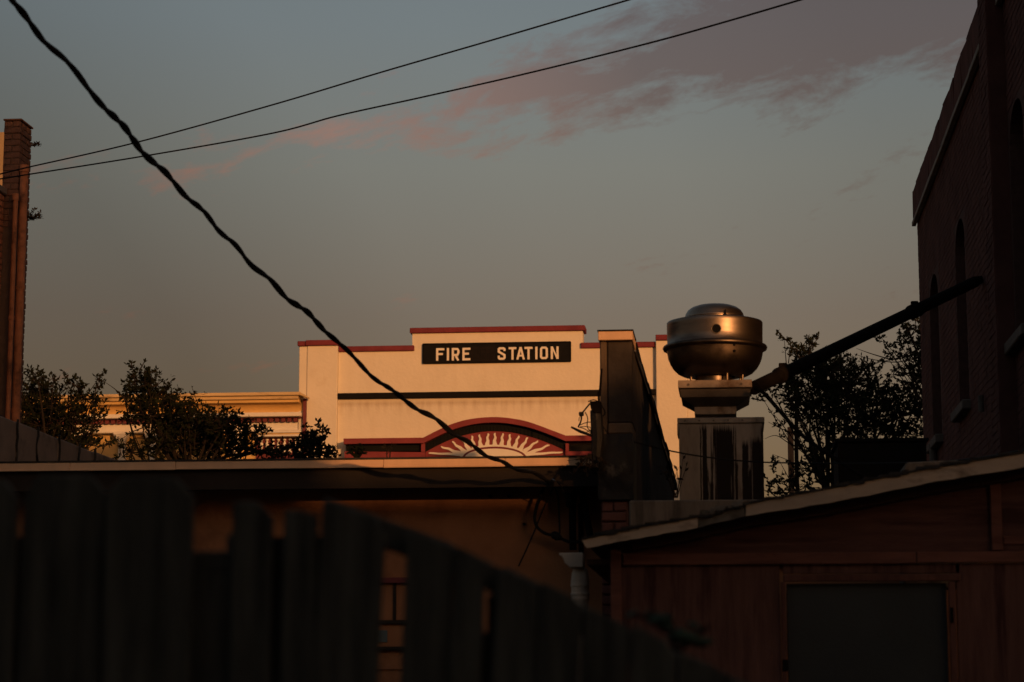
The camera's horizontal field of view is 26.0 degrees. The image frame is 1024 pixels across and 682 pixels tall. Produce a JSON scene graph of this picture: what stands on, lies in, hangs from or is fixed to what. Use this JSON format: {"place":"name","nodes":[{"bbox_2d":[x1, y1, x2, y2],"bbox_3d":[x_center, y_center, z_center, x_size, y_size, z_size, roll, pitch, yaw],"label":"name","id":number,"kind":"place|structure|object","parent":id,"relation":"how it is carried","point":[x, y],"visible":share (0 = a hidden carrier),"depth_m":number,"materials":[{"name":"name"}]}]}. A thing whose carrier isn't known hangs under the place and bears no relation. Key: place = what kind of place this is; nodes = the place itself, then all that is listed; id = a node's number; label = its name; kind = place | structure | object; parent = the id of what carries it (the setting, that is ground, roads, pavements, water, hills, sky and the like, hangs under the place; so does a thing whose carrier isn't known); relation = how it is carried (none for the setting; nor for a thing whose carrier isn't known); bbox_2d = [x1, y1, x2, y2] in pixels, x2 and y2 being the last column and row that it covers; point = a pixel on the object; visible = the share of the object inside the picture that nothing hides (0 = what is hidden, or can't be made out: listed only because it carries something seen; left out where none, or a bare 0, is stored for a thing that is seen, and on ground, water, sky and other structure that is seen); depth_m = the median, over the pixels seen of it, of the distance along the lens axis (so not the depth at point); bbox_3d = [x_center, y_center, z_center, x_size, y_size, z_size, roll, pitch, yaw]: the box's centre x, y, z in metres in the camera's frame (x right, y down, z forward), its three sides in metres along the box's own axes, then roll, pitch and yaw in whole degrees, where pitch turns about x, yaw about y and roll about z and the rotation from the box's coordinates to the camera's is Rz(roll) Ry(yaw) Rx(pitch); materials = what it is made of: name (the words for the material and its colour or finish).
{"place":"outdoors","nodes":[
{"label":"outdoors","id":0,"kind":"place"},
{"bbox_2d":[21,392,309,459],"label":"ornate building","id":1,"kind":"structure","parent":0,"point":[279,413],"depth_m":45.93,"materials":[{"name":"yellow paint"}]},
{"bbox_2d":[0,0,976,497],"label":"sky","id":2,"kind":"structure","parent":0,"point":[766,165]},
{"bbox_2d":[629,499,1023,681],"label":"kitchen block","id":3,"kind":"structure","parent":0,"point":[642,511],"depth_m":15.96,"materials":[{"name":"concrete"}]},
{"bbox_2d":[659,455,688,497],"bbox_3d":[1.248,1.044,17.227,0.253,0.356,0.235,-1,-9,6],"label":"weed","id":4,"kind":"object","parent":3,"relation":"on","point":[673,482],"visible":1,"depth_m":17.18,"materials":[{"name":"green plant"}]},
{"bbox_2d":[677,417,764,499],"bbox_3d":[1.731,1.173,18.298,0.708,1.008,0.712,-1,-9,6],"label":"exhaust duct","id":5,"kind":"object","parent":3,"relation":"on","point":[737,438],"visible":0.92,"depth_m":17.99,"materials":[{"name":"metal"}]},
{"bbox_2d":[663,303,766,417],"bbox_3d":[1.690,0.162,18.465,0.870,0.940,0.870,-1,-9,6],"label":"exhaust fan","id":6,"kind":"object","parent":5,"relation":"on","point":[713,350],"visible":1,"depth_m":18.17,"materials":[{"name":"metal"}]},
{"bbox_2d":[754,386,866,478],"bbox_3d":[2.377,0.749,17.186,0.123,1.004,1.661,5,-10,-29],"label":"conduit","id":7,"kind":"object","parent":6,"relation":"attached to","point":[800,433],"visible":0.84,"depth_m":17.37,"materials":[{"name":"black metal"}]},
{"bbox_2d":[831,438,928,483],"bbox_3d":[2.889,1.174,17.430,0.712,0.734,0.840,-1,-9,6],"label":"rooftop unit","id":8,"kind":"object","parent":3,"relation":"on","point":[847,450],"visible":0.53,"depth_m":17.07,"materials":[{"name":"black metal"}]},
{"bbox_2d":[899,460,965,589],"bbox_3d":[2.914,1.267,15.225,0.494,0.861,0.500,-1,-9,6],"label":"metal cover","id":9,"kind":"object","parent":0,"point":[910,465],"visible":0.12,"depth_m":15.04,"materials":[{"name":"metal"}]},
{"bbox_2d":[912,0,1023,460],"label":"brick hall","id":10,"kind":"structure","parent":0,"point":[968,203],"depth_m":23.19,"materials":[{"name":"brown brick"}]},
{"bbox_2d":[750,276,982,394],"bbox_3d":[3.445,-0.121,20.623,0.144,1.867,5.498,-6,-11,32],"label":"slanted pipe","id":11,"kind":"object","parent":10,"relation":"attached to","point":[782,373],"visible":0.97,"depth_m":20.05,"materials":[{"name":"metal"}]},
{"bbox_2d":[926,434,942,453],"bbox_3d":[5.479,0.281,28.322,0.342,2.194,1.445,-1,-9,6],"label":"window sill","id":12,"kind":"structure","parent":10,"relation":"in","point":[937,440],"depth_m":27.70,"materials":[{"name":"grey concrete"}]},
{"bbox_2d":[950,399,970,422],"bbox_3d":[5.144,-0.245,25.006,0.342,2.192,1.294,-1,-9,6],"label":"window sill","id":13,"kind":"structure","parent":10,"relation":"in","point":[964,406],"depth_m":24.60,"materials":[{"name":"grey concrete"}]},
{"bbox_2d":[1004,323,1023,354],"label":"window sill","id":14,"kind":"structure","parent":10,"relation":"in","point":[1015,342],"depth_m":19.77,"materials":[{"name":"grey concrete"}]},
{"label":"ground","id":15,"kind":"structure","parent":0,"visible":0},
{"bbox_2d":[0,118,32,422],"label":"brick building","id":16,"kind":"structure","parent":15,"relation":"on","point":[15,143],"depth_m":26.17,"materials":[{"name":"brick"}]},
{"bbox_2d":[27,207,42,220],"bbox_3d":[-5.736,-1.527,26.680,0.212,0.118,0.404,2,-9,-12],"label":"weed","id":17,"kind":"object","parent":16,"relation":"on","point":[31,217],"visible":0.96,"depth_m":26.62,"materials":[{"name":"green plant"}]},
{"bbox_2d":[31,141,39,146],"bbox_3d":[-5.767,-2.387,26.876,0.150,0.078,0.140,-1,-9,6],"label":"weed","id":18,"kind":"object","parent":16,"relation":"attached to","point":[34,144],"visible":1,"depth_m":26.86,"materials":[{"name":"green plant"}]},
{"bbox_2d":[0,0,629,174],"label":"power line","id":19,"kind":"object","parent":16,"relation":"attached to","point":[331,86],"visible":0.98,"depth_m":22.18,"materials":[{"name":"rubber"}]},
{"bbox_2d":[0,0,801,179],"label":"power line","id":20,"kind":"object","parent":16,"relation":"attached to","point":[757,12],"visible":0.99,"depth_m":20.95,"materials":[{"name":"rubber"}]},
{"bbox_2d":[21,364,119,453],"bbox_3d":[-6.776,3.481,32.810,1.960,6.396,1.733,-1,-9,6],"label":"leafy tree","id":21,"kind":"object","parent":15,"relation":"on","point":[48,418],"visible":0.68,"depth_m":32.97,"materials":[{"name":"green plant"}]},
{"bbox_2d":[105,358,300,459],"bbox_3d":[-4.674,3.468,33.575,2.994,6.668,1.861,-1,-9,6],"label":"leafy tree","id":22,"kind":"object","parent":15,"relation":"on","point":[204,437],"visible":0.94,"depth_m":33.61,"materials":[{"name":"green plant"}]},
{"bbox_2d":[0,455,601,681],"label":"annex","id":23,"kind":"object","parent":15,"relation":"on","point":[482,507],"visible":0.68,"depth_m":17.48,"materials":[{"name":"paint"}]},
{"bbox_2d":[0,416,114,460],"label":"parapet wall","id":24,"kind":"structure","parent":23,"relation":"on","point":[20,441],"depth_m":18.97,"materials":[{"name":"concrete"}]},
{"bbox_2d":[9,0,571,502],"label":"service cable","id":25,"kind":"object","parent":23,"relation":"attached to","point":[111,114],"visible":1,"depth_m":13.68,"materials":[{"name":"rubber"}]},
{"bbox_2d":[345,443,367,457],"bbox_3d":[-1.230,0.868,17.590,0.193,0.120,0.193,-1,-9,6],"label":"weed","id":26,"kind":"object","parent":23,"relation":"on","point":[357,452],"visible":0.97,"depth_m":17.56,"materials":[{"name":"green plant"}]},
{"bbox_2d":[381,443,396,456],"bbox_3d":[-0.977,0.863,17.580,0.136,0.125,0.050,7,-11,-38],"label":"weed","id":27,"kind":"object","parent":23,"relation":"on","point":[383,446],"visible":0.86,"depth_m":17.57,"materials":[{"name":"green plant"}]},
{"bbox_2d":[379,577,452,669],"bbox_3d":[-0.931,2.224,17.460,1.177,0.720,0.067,-1,-9,6],"label":"boarded window","id":28,"kind":"structure","parent":23,"relation":"in","point":[393,587],"depth_m":17.47,"materials":[{"name":"brown wood"}]},
{"bbox_2d":[518,487,553,565],"bbox_3d":[0.190,1.448,17.354,0.290,0.629,0.012,-1,-9,6],"label":"drop wire","id":29,"kind":"object","parent":23,"relation":"hanging from","point":[535,527],"visible":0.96,"depth_m":17.35,"materials":[{"name":"rubber"}]},
{"bbox_2d":[533,487,580,543],"bbox_3d":[0.351,1.330,17.356,0.374,0.517,0.025,-1,-9,6],"label":"drop wire","id":30,"kind":"object","parent":23,"relation":"hanging from","point":[538,528],"visible":0.87,"depth_m":17.35,"materials":[{"name":"rubber"}]},
{"bbox_2d":[551,531,561,540],"bbox_3d":[0.347,1.522,17.326,0.094,0.074,0.066,-1,-9,6],"label":"cable splice","id":31,"kind":"object","parent":30,"relation":"attached to","point":[556,536],"visible":1,"depth_m":17.30,"materials":[{"name":"rubber"}]},
{"bbox_2d":[566,487,593,553],"bbox_3d":[0.524,1.579,17.350,0.222,0.867,0.133,1,-9,-7],"label":"service mast","id":32,"kind":"object","parent":23,"relation":"attached to","point":[583,511],"visible":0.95,"depth_m":17.35,"materials":[{"name":"black metal"}]},
{"bbox_2d":[288,417,340,457],"bbox_3d":[-2.821,3.740,31.214,0.764,5.382,1.380,1,-9,-7],"label":"young tree","id":33,"kind":"object","parent":15,"relation":"on","point":[307,443],"visible":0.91,"depth_m":31.23,"materials":[{"name":"green plant"}]},
{"bbox_2d":[0,475,743,681],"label":"wooden fence","id":34,"kind":"object","parent":15,"relation":"on","point":[121,580],"visible":1,"depth_m":3.80,"materials":[{"name":"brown wood"}]},
{"bbox_2d":[297,325,694,499],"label":"fire station","id":35,"kind":"object","parent":15,"relation":"on","point":[513,391],"visible":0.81,"depth_m":45.68,"materials":[{"name":"paint"}]},
{"bbox_2d":[597,329,676,617],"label":"party wall","id":36,"kind":"structure","parent":15,"relation":"on","point":[633,471],"depth_m":16.91,"materials":[{"name":"brick"}]},
{"bbox_2d":[567,454,609,485],"bbox_3d":[0.585,0.972,16.739,0.339,0.247,0.326,-1,-9,6],"label":"weed","id":37,"kind":"object","parent":36,"relation":"attached to","point":[580,464],"visible":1,"depth_m":16.72,"materials":[{"name":"green plant"}]},
{"bbox_2d":[571,369,606,467],"bbox_3d":[0.581,0.584,16.800,0.274,0.754,0.100,-1,-9,6],"label":"wiring bracket","id":38,"kind":"object","parent":36,"relation":"attached to","point":[597,428],"visible":1,"depth_m":16.75,"materials":[{"name":"metal"},{"name":"rubber"}]},
{"bbox_2d":[634,441,1018,463],"bbox_3d":[2.411,0.798,15.868,3.389,0.320,1.070,-9,-12,43],"label":"thin wire","id":39,"kind":"object","parent":36,"relation":"attached to","point":[801,462],"visible":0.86,"depth_m":16.67,"materials":[{"name":"rubber"}]},
{"bbox_2d":[626,610,714,651],"bbox_3d":[0.282,1.292,3.834,0.160,1.647,0.065,-1,-9,6],"label":"vine","id":40,"kind":"object","parent":15,"relation":"on","point":[683,638],"visible":0.94,"depth_m":3.95,"materials":[{"name":"green plant"}]},
{"bbox_2d":[787,427,794,493],"bbox_3d":[5.020,4.628,39.521,0.107,6.224,0.120,-1,-9,6],"label":"wooden post","id":41,"kind":"object","parent":15,"relation":"on","point":[791,452],"visible":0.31,"depth_m":39.87,"materials":[{"name":"brown wood"}]},
{"bbox_2d":[775,329,826,489],"bbox_3d":[4.915,3.498,36.994,0.908,7.666,1.170,-1,-9,6],"label":"young tree","id":42,"kind":"object","parent":15,"relation":"on","point":[809,339],"visible":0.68,"depth_m":37.39,"materials":[{"name":"green plant"}]},
{"bbox_2d":[582,449,1023,681],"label":"shed","id":43,"kind":"structure","parent":15,"relation":"on","point":[715,569],"depth_m":11.82,"materials":[{"name":"red wood"}]},
{"bbox_2d":[559,553,589,681],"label":"downspout","id":44,"kind":"object","parent":43,"relation":"attached to","point":[580,584],"visible":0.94,"depth_m":12.22,"materials":[{"name":"grey metal"}]},
{"bbox_2d":[781,574,959,681],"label":"door frame","id":45,"kind":"structure","parent":43,"relation":"in","point":[855,632],"depth_m":11.80,"materials":[{"name":"red wood"}]},
{"bbox_2d":[751,347,922,495],"bbox_3d":[5.399,3.531,35.480,3.092,7.140,2.242,-1,-9,6],"label":"leafy tree","id":46,"kind":"object","parent":15,"relation":"on","point":[834,385],"visible":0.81,"depth_m":35.75,"materials":[{"name":"green plant"}]},
{"bbox_2d":[855,317,922,403],"bbox_3d":[6.316,3.205,34.379,1.595,7.435,1.107,8,-12,-41],"label":"leafy tree","id":47,"kind":"object","parent":15,"relation":"on","point":[915,354],"visible":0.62,"depth_m":34.78,"materials":[{"name":"green plant"}]}
]}

